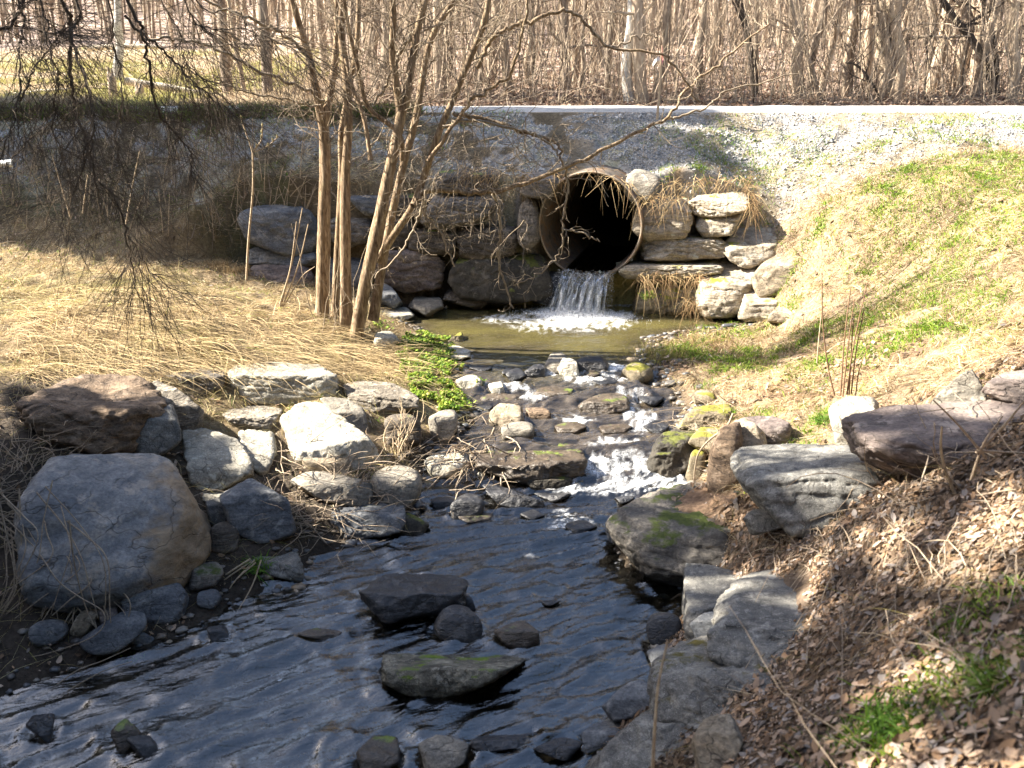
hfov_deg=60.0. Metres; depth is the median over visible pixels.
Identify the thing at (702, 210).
flat rock
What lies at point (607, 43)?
straight tree
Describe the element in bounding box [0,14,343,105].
field grass
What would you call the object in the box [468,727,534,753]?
flat rock
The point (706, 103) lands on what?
forest floor
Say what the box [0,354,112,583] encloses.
bank twigs
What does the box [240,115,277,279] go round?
budding sapling
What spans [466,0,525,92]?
wood tree
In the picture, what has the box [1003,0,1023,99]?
straight tree
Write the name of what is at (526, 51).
wood tree
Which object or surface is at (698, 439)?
rock
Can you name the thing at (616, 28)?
wood tree
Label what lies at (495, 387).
rock
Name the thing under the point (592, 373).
flat stone
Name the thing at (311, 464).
rock
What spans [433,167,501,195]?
flat rock
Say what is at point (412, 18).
wood tree
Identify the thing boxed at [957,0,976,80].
wood tree
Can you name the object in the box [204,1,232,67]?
wood tree
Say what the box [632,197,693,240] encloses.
boulder
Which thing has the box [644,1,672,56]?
wood tree
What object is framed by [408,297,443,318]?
flat rock
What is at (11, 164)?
white pipe
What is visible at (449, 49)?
wood tree
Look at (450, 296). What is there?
rock
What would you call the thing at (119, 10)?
birch tree
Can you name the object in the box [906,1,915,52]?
wood tree
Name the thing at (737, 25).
wood tree
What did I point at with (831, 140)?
embankment gravel
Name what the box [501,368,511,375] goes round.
flat stone
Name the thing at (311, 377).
flat rock
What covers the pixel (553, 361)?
rock
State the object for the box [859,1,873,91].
wood tree
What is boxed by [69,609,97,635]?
river stone
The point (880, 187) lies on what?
green grass
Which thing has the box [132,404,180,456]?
rock
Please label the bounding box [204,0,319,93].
wood tree
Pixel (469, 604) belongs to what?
rock
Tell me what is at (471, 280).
boulder
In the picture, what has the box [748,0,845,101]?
leaning tree
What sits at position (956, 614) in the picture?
leaf sticks
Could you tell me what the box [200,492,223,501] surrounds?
flat rock
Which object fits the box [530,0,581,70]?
wood tree
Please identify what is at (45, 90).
fallen log
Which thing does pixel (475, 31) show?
wood tree
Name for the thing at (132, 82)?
fallen log
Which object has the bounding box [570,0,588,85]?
wood tree
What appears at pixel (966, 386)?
rock
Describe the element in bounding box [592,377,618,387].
flat stone
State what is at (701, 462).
rock
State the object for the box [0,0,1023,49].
woods
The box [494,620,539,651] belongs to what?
rock
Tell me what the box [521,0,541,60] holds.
wood tree
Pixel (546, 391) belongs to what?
flat stone
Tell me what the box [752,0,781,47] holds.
wood tree
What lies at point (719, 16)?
wood tree
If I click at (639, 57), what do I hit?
wood tree
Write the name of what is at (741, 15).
leaning tree
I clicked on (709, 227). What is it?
flat rock
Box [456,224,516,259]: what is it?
rock
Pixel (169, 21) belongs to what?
wood tree
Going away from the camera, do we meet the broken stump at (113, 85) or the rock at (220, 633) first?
the rock at (220, 633)
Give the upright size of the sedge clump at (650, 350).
0.434 m
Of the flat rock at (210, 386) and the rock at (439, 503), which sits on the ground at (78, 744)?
the flat rock at (210, 386)
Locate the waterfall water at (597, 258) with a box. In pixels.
[549,242,635,316]
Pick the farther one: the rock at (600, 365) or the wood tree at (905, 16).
the wood tree at (905, 16)
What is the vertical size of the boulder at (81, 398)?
0.798 m
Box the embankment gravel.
[0,110,1023,340]
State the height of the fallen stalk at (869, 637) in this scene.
0.313 m
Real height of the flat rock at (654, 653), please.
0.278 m
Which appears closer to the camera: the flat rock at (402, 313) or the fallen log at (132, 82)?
the flat rock at (402, 313)
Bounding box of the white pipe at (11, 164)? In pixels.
[0,159,16,166]
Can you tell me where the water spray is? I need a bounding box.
[509,270,651,322]
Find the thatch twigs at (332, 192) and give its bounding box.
[0,71,380,298]
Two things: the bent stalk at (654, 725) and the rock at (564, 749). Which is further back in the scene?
the rock at (564, 749)
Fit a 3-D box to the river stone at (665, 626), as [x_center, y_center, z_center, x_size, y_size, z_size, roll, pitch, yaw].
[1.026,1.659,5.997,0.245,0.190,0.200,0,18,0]
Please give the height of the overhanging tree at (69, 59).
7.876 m
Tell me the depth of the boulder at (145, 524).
6.20 m
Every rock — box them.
[26,713,54,743]
[111,719,141,754]
[121,583,188,624]
[126,735,157,764]
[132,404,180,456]
[153,381,204,434]
[167,369,225,395]
[181,428,253,489]
[188,562,222,591]
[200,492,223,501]
[205,498,226,525]
[207,625,230,644]
[210,521,240,553]
[219,478,296,543]
[222,405,282,430]
[226,362,338,404]
[238,429,276,475]
[245,247,316,265]
[249,551,304,582]
[279,401,381,469]
[290,471,373,506]
[302,457,352,474]
[320,397,369,432]
[330,257,363,291]
[331,217,371,247]
[331,503,405,538]
[342,381,418,413]
[350,195,390,215]
[356,735,400,767]
[359,573,468,626]
[373,331,398,348]
[380,217,416,249]
[380,307,414,320]
[381,283,402,308]
[381,651,528,701]
[384,413,421,445]
[396,193,431,218]
[398,513,428,537]
[408,228,457,256]
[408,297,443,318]
[419,735,469,767]
[420,194,499,228]
[424,449,470,478]
[428,409,457,443]
[431,496,454,509]
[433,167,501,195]
[442,289,487,309]
[446,332,464,343]
[447,345,471,353]
[450,353,470,359]
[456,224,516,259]
[456,375,482,394]
[465,595,475,611]
[468,439,587,484]
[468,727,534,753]
[480,393,519,405]
[482,484,544,511]
[488,381,504,392]
[488,475,511,481]
[489,403,525,430]
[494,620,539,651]
[506,368,525,381]
[516,199,539,250]
[519,172,558,198]
[523,476,572,491]
[524,364,544,379]
[526,407,550,424]
[532,271,566,305]
[533,738,582,760]
[544,352,567,374]
[557,357,579,379]
[576,356,609,374]
[578,392,630,417]
[581,718,621,752]
[602,680,649,722]
[604,526,612,543]
[618,259,723,278]
[622,361,653,384]
[622,380,640,389]
[623,169,659,205]
[631,278,698,316]
[638,233,727,261]
[646,644,667,665]
[677,404,731,430]
[681,563,736,640]
[685,449,705,480]
[687,191,749,217]
[688,427,719,453]
[689,612,713,637]
[691,714,742,767]
[692,389,714,404]
[695,213,743,237]
[706,422,742,493]
[706,569,806,667]
[732,418,766,446]
[738,291,778,321]
[743,509,781,534]
[744,416,791,444]
[751,252,793,297]
[767,307,792,323]
[828,396,878,444]
[930,369,986,404]
[981,369,1023,403]
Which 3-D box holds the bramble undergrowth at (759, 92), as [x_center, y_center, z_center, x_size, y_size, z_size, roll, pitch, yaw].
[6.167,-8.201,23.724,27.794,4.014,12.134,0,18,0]
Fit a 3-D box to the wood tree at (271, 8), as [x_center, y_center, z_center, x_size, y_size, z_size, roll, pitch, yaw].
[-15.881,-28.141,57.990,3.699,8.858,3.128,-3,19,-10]
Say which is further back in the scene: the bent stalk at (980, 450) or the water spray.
the water spray
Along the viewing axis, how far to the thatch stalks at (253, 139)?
13.18 m
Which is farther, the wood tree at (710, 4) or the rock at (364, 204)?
the wood tree at (710, 4)
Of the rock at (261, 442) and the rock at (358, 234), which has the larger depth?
the rock at (358, 234)
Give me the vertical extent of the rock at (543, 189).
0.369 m
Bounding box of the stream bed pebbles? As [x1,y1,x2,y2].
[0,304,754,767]
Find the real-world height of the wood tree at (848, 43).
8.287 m
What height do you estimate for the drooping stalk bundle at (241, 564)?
0.411 m
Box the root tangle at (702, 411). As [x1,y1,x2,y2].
[649,380,754,441]
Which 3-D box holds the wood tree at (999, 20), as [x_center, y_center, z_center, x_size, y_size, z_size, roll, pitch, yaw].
[13.298,-12.266,23.623,1.886,8.576,3.244,3,18,8]
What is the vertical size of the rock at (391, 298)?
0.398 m
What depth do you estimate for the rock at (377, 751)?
4.94 m
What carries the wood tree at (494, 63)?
on the ground at (78, 744)
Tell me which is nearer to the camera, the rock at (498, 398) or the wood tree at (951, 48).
the rock at (498, 398)
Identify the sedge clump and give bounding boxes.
[612,330,701,372]
[647,322,758,356]
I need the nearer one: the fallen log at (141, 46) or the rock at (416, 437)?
the rock at (416, 437)
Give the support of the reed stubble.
on the ground at (78, 744)
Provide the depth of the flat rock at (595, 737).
5.04 m
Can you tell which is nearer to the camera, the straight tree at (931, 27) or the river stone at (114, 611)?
the river stone at (114, 611)
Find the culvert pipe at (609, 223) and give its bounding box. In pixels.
[539,165,644,277]
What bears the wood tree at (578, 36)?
on the ground at (78, 744)
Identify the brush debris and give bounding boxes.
[194,411,510,540]
[198,466,419,572]
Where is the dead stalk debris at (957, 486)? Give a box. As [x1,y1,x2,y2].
[787,352,1023,520]
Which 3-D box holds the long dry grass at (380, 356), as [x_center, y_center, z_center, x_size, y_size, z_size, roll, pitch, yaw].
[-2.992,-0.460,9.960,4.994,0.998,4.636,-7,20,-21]
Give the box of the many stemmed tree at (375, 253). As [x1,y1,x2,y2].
[117,0,796,341]
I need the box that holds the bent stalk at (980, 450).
[933,399,1023,480]
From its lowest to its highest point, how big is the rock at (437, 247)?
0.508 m
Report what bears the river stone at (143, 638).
on the ground at (78, 744)
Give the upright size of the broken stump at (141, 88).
0.523 m
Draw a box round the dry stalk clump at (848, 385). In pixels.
[840,283,870,396]
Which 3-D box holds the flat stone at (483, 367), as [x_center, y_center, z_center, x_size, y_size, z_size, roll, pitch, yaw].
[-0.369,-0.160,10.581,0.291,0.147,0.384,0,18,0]
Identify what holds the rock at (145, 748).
in the stream water at (642, 422)
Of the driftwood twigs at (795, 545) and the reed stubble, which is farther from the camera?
the reed stubble
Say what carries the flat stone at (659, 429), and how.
on the ground at (78, 744)
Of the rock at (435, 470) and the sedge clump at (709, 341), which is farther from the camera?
the sedge clump at (709, 341)
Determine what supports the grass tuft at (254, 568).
on the ground at (78, 744)
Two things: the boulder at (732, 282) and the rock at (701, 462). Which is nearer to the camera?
the rock at (701, 462)
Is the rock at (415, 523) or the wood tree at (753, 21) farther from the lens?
the wood tree at (753, 21)
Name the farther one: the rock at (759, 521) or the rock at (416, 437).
the rock at (416, 437)
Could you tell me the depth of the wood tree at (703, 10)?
21.43 m
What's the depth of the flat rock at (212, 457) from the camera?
7.51 m
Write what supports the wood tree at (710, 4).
on the ground at (78, 744)
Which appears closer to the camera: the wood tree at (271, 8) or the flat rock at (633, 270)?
the flat rock at (633, 270)
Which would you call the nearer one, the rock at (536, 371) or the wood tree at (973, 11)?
the rock at (536, 371)
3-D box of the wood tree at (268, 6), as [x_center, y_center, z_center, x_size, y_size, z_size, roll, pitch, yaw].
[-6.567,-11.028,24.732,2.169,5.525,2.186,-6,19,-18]
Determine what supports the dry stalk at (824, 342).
on the ground at (78, 744)
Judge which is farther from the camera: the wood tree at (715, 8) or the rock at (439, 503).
the wood tree at (715, 8)
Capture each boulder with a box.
[13,453,210,613]
[15,374,166,453]
[237,204,317,255]
[248,264,314,285]
[370,465,421,509]
[374,248,444,293]
[447,253,553,304]
[584,709,699,767]
[605,481,730,586]
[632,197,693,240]
[644,428,695,478]
[646,635,777,728]
[695,257,757,319]
[724,227,776,268]
[730,443,881,537]
[841,399,1023,477]
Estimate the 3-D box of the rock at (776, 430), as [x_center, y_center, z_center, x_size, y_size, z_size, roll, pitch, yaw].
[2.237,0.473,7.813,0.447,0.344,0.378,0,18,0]
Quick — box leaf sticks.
[715,366,1023,767]
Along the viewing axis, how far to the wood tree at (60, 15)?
55.64 m
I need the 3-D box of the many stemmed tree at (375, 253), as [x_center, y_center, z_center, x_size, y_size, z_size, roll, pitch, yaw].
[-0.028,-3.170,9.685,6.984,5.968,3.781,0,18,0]
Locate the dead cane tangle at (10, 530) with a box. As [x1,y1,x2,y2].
[0,480,131,707]
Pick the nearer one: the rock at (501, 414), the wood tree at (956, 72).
the rock at (501, 414)
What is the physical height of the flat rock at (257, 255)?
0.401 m
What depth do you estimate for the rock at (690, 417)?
8.61 m
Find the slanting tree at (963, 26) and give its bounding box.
[939,0,1007,97]
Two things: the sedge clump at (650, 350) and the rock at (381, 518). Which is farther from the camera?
the sedge clump at (650, 350)
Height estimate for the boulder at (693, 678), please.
0.769 m
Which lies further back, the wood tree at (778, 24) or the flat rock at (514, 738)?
the wood tree at (778, 24)
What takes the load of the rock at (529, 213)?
on the boulder at (471, 280)
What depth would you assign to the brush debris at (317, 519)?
7.22 m
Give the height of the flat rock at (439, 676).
0.465 m
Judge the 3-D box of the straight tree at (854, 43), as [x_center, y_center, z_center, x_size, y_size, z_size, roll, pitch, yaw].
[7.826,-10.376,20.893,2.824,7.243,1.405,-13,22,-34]
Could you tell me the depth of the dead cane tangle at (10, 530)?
5.89 m
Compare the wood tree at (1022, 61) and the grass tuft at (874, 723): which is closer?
the grass tuft at (874, 723)
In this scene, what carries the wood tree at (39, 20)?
on the ground at (78, 744)
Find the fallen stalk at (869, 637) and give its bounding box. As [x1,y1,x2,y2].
[849,553,941,665]
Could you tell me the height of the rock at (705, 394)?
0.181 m
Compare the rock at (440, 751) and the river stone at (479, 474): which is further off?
the river stone at (479, 474)
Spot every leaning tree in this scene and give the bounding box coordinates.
[731,0,758,94]
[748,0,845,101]
[762,0,831,99]
[822,0,921,100]
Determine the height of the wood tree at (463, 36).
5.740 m
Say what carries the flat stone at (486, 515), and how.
on the ground at (78, 744)
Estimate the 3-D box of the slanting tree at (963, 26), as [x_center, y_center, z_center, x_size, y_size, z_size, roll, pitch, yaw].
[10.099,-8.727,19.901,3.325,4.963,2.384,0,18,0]
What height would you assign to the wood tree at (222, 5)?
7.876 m
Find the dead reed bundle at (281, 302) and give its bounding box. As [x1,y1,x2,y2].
[279,208,314,306]
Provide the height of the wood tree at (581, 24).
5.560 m
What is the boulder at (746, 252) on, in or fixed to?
on the ground at (78, 744)
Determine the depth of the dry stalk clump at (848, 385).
7.62 m
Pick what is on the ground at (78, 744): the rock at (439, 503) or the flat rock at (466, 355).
the flat rock at (466, 355)
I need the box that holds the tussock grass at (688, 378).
[0,144,1023,560]
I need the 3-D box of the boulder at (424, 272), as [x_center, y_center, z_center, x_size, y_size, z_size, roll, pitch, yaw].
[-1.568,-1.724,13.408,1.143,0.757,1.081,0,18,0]
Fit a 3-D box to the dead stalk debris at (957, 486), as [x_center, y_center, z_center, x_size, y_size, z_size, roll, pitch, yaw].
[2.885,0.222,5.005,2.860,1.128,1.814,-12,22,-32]
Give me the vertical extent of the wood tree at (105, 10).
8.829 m
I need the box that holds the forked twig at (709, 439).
[693,413,733,484]
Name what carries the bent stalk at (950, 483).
on the ground at (78, 744)
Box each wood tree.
[24,0,54,41]
[33,1,42,42]
[38,0,74,42]
[103,0,107,26]
[127,0,133,43]
[132,0,142,43]
[139,0,176,49]
[150,0,256,94]
[175,0,195,47]
[186,0,201,48]
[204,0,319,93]
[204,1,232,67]
[209,0,258,97]
[227,0,244,51]
[232,0,239,48]
[247,0,290,77]
[270,0,273,21]
[275,0,298,44]
[301,0,333,46]
[308,0,345,74]
[330,0,425,89]
[348,0,359,88]
[396,0,421,67]
[397,0,489,93]
[397,3,410,58]
[431,8,469,57]
[433,0,450,99]
[452,0,516,83]
[460,0,491,71]
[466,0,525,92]
[473,0,507,92]
[486,0,541,51]
[509,0,537,85]
[514,0,607,88]
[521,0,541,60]
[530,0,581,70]
[568,0,589,71]
[569,0,605,78]
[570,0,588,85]
[577,0,606,75]
[578,0,622,86]
[582,0,632,73]
[593,0,663,102]
[594,0,610,65]
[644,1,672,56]
[650,0,671,97]
[686,0,698,33]
[687,0,732,66]
[692,0,700,49]
[696,0,705,92]
[706,0,735,68]
[707,0,731,60]
[724,6,745,44]
[749,0,790,70]
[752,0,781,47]
[773,1,788,47]
[776,0,783,48]
[801,0,847,94]
[803,0,818,68]
[806,0,827,96]
[823,0,917,97]
[827,0,969,84]
[828,1,842,56]
[840,2,850,61]
[842,10,866,64]
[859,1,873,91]
[862,1,867,40]
[864,0,919,36]
[871,0,927,79]
[877,0,961,100]
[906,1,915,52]
[923,0,956,91]
[933,0,1023,93]
[940,0,982,91]
[943,0,1003,89]
[945,8,960,79]
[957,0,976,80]
[971,0,1022,96]
[990,3,1004,61]
[998,2,1020,55]
[1018,38,1023,90]
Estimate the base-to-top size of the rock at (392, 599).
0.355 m
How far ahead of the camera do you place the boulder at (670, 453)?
8.31 m
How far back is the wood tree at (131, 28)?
55.86 m
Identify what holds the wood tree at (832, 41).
on the ground at (78, 744)
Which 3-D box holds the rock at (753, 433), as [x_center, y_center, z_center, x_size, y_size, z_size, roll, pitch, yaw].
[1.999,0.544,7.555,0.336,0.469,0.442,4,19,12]
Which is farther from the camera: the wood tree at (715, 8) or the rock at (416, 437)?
the wood tree at (715, 8)
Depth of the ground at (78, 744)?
7.52 m
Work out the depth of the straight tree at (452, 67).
24.36 m
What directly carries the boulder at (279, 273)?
on the ground at (78, 744)
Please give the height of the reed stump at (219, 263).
0.181 m
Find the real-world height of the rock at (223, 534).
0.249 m
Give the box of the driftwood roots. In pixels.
[397,403,520,520]
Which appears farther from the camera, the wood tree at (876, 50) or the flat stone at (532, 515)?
the wood tree at (876, 50)
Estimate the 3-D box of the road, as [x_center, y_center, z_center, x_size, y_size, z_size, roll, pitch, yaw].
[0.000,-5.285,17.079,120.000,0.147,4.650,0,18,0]
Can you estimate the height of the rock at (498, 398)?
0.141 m
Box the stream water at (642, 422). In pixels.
[0,304,735,765]
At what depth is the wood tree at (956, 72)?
21.99 m
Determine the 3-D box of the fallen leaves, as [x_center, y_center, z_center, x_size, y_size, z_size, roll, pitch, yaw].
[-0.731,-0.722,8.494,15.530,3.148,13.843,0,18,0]
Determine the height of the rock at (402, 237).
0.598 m
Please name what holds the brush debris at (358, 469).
on the ground at (78, 744)
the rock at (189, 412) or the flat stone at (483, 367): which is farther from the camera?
the flat stone at (483, 367)
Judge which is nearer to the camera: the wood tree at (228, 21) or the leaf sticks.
the leaf sticks
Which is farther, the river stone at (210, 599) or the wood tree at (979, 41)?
the wood tree at (979, 41)
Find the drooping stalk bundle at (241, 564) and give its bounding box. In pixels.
[224,558,261,615]
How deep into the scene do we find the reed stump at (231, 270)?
12.58 m
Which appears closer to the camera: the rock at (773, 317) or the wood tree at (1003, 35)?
the rock at (773, 317)
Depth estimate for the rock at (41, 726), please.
5.17 m
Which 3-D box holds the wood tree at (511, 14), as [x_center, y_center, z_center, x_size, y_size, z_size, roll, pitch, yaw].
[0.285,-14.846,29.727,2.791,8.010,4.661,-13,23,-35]
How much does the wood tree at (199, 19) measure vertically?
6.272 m
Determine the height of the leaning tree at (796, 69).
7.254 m
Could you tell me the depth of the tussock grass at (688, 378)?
9.99 m
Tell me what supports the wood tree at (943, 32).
on the ground at (78, 744)
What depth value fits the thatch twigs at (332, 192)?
13.61 m
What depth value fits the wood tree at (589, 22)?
26.38 m
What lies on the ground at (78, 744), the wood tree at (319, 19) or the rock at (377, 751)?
the wood tree at (319, 19)
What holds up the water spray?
on the stream water at (642, 422)
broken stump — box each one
[107,68,117,98]
[134,79,145,98]
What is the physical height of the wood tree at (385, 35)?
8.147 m
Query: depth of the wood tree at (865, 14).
26.78 m
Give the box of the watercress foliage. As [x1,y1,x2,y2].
[369,290,699,411]
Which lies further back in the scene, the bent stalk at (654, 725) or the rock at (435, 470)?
the rock at (435, 470)
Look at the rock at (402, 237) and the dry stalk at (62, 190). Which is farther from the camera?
the rock at (402, 237)
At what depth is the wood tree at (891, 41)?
20.60 m
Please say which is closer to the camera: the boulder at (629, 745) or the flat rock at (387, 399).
the boulder at (629, 745)
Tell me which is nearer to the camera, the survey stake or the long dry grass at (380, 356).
the long dry grass at (380, 356)
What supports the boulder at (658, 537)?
on the ground at (78, 744)
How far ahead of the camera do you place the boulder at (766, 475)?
5.89 m
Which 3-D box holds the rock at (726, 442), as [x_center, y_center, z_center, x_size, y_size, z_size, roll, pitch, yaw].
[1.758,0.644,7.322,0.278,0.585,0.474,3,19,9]
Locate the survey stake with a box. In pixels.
[653,45,663,119]
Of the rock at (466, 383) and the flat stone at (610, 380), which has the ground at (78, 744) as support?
the rock at (466, 383)
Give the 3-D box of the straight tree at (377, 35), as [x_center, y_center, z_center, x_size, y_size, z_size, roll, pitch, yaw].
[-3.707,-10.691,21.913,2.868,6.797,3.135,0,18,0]
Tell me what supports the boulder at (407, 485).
on the ground at (78, 744)
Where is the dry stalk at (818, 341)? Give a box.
[816,315,821,362]
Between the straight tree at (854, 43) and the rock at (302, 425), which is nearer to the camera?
the rock at (302, 425)
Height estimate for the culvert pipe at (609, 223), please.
1.560 m
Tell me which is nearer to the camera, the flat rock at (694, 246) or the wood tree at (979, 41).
the flat rock at (694, 246)
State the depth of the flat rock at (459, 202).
12.89 m
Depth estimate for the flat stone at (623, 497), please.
8.04 m
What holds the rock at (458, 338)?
on the ground at (78, 744)
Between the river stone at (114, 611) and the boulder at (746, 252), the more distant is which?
the boulder at (746, 252)
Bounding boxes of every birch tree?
[113,0,124,81]
[621,0,634,102]
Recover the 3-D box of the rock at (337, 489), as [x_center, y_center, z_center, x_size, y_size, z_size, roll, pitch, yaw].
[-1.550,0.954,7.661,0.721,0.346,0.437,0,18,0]
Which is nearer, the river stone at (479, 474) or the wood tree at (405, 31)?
the river stone at (479, 474)
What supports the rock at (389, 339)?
on the ground at (78, 744)
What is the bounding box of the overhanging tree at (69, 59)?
[0,0,435,432]
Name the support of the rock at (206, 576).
on the ground at (78, 744)
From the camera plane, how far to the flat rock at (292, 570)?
6.74 m
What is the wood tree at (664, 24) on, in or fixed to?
on the ground at (78, 744)
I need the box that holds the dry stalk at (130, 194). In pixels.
[125,151,139,223]
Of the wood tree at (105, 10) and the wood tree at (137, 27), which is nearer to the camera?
the wood tree at (137, 27)
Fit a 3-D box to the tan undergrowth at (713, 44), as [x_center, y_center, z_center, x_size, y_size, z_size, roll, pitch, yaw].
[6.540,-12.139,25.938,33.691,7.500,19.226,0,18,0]
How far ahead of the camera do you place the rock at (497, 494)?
7.89 m
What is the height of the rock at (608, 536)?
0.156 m
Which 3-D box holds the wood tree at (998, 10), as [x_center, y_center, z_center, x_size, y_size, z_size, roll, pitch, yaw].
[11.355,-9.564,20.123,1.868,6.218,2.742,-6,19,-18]
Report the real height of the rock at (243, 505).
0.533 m
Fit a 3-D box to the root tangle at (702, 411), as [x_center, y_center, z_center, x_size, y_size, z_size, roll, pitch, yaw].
[2.008,0.221,8.790,1.190,0.548,1.256,-16,24,-39]
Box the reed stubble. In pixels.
[373,391,435,460]
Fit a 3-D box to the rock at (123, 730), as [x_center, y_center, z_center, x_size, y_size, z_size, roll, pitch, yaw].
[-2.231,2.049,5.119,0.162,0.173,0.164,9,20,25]
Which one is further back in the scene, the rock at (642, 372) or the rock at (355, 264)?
the rock at (355, 264)
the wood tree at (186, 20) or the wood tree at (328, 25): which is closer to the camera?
the wood tree at (328, 25)
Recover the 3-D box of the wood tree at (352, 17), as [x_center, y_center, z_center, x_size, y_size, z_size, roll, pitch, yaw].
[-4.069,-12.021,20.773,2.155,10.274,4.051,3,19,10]
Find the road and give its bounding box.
[50,105,1023,112]
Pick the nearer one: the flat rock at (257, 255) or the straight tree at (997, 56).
the flat rock at (257, 255)
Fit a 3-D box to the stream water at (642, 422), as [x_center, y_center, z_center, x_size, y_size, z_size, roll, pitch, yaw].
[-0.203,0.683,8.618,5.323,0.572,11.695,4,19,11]
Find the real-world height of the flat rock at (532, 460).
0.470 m
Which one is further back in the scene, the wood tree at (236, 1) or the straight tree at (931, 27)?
the wood tree at (236, 1)
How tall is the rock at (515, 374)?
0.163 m
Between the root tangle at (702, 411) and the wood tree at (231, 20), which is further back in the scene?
the wood tree at (231, 20)
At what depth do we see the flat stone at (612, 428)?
8.99 m
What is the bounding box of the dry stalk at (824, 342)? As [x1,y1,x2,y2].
[821,272,834,395]
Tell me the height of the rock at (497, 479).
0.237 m
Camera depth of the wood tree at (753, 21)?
22.44 m
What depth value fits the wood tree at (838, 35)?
32.05 m
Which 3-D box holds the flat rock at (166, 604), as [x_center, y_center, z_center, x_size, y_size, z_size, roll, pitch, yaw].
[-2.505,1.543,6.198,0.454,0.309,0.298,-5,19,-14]
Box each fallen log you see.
[13,88,68,93]
[87,44,160,50]
[124,77,220,96]
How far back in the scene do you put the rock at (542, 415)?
9.20 m
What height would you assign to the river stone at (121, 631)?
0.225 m
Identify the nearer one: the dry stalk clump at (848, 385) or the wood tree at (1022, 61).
the dry stalk clump at (848, 385)
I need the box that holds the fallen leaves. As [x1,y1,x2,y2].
[0,119,1023,767]
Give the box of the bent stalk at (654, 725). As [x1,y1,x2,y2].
[651,640,668,767]
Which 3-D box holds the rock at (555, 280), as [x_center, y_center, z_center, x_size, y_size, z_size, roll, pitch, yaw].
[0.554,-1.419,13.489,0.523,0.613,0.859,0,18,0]
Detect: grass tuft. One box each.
[240,548,285,586]
[803,411,829,426]
[841,684,915,762]
[934,653,1007,706]
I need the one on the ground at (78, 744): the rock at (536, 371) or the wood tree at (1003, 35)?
the wood tree at (1003, 35)
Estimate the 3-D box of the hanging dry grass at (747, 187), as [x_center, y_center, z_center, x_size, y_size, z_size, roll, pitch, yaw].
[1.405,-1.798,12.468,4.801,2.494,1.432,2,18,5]
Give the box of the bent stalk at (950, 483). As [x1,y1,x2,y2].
[939,426,955,493]
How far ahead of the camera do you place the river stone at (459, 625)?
6.04 m
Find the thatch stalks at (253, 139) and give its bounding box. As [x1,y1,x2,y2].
[0,110,315,239]
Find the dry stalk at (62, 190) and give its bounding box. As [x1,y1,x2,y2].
[52,156,71,218]
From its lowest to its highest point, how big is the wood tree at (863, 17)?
4.980 m
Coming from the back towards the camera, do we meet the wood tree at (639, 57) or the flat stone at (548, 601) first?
the wood tree at (639, 57)
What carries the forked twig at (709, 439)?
on the ground at (78, 744)
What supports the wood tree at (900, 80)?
on the ground at (78, 744)
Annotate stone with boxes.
[28,619,68,646]
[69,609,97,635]
[79,611,146,654]
[98,606,117,623]
[120,652,144,663]
[130,632,153,644]
[197,589,221,609]
[298,628,341,641]
[433,605,482,645]
[450,493,484,523]
[458,509,495,523]
[469,364,492,372]
[474,404,492,412]
[476,471,489,481]
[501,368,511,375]
[501,421,534,442]
[520,509,544,521]
[533,385,573,398]
[533,490,572,502]
[539,596,559,606]
[555,421,586,434]
[565,520,597,535]
[584,370,599,378]
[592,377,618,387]
[598,421,631,434]
[613,492,634,503]
[637,392,663,406]
[643,420,669,436]
[646,612,681,644]
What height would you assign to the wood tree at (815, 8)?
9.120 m
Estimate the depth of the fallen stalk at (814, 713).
3.60 m
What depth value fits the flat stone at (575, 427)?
8.98 m
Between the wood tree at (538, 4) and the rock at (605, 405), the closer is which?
the rock at (605, 405)
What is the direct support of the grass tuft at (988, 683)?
on the ground at (78, 744)
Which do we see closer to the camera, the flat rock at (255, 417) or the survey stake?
the flat rock at (255, 417)
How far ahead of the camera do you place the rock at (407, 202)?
13.01 m
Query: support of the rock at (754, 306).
on the ground at (78, 744)
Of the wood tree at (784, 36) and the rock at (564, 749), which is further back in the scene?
the wood tree at (784, 36)
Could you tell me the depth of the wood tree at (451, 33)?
32.23 m
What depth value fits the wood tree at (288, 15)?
41.38 m
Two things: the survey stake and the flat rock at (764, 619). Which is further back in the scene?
the survey stake
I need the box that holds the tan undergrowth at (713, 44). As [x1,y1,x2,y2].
[153,0,1023,104]
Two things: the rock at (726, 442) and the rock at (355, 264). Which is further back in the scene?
the rock at (355, 264)
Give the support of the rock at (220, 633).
in the stream water at (642, 422)
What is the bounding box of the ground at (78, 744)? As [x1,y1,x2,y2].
[0,0,1023,767]
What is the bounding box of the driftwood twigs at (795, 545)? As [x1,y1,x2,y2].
[727,480,926,578]
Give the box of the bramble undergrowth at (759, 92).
[254,17,1023,105]
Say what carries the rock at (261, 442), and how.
on the ground at (78, 744)
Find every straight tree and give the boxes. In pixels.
[361,0,380,89]
[428,0,453,79]
[604,0,624,87]
[807,0,860,96]
[860,0,891,96]
[926,0,942,74]
[953,0,999,92]
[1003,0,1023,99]
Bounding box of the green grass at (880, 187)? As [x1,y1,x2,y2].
[0,97,1023,767]
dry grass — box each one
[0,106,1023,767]
[1,279,464,403]
[444,162,784,329]
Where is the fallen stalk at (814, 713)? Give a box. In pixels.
[776,701,832,738]

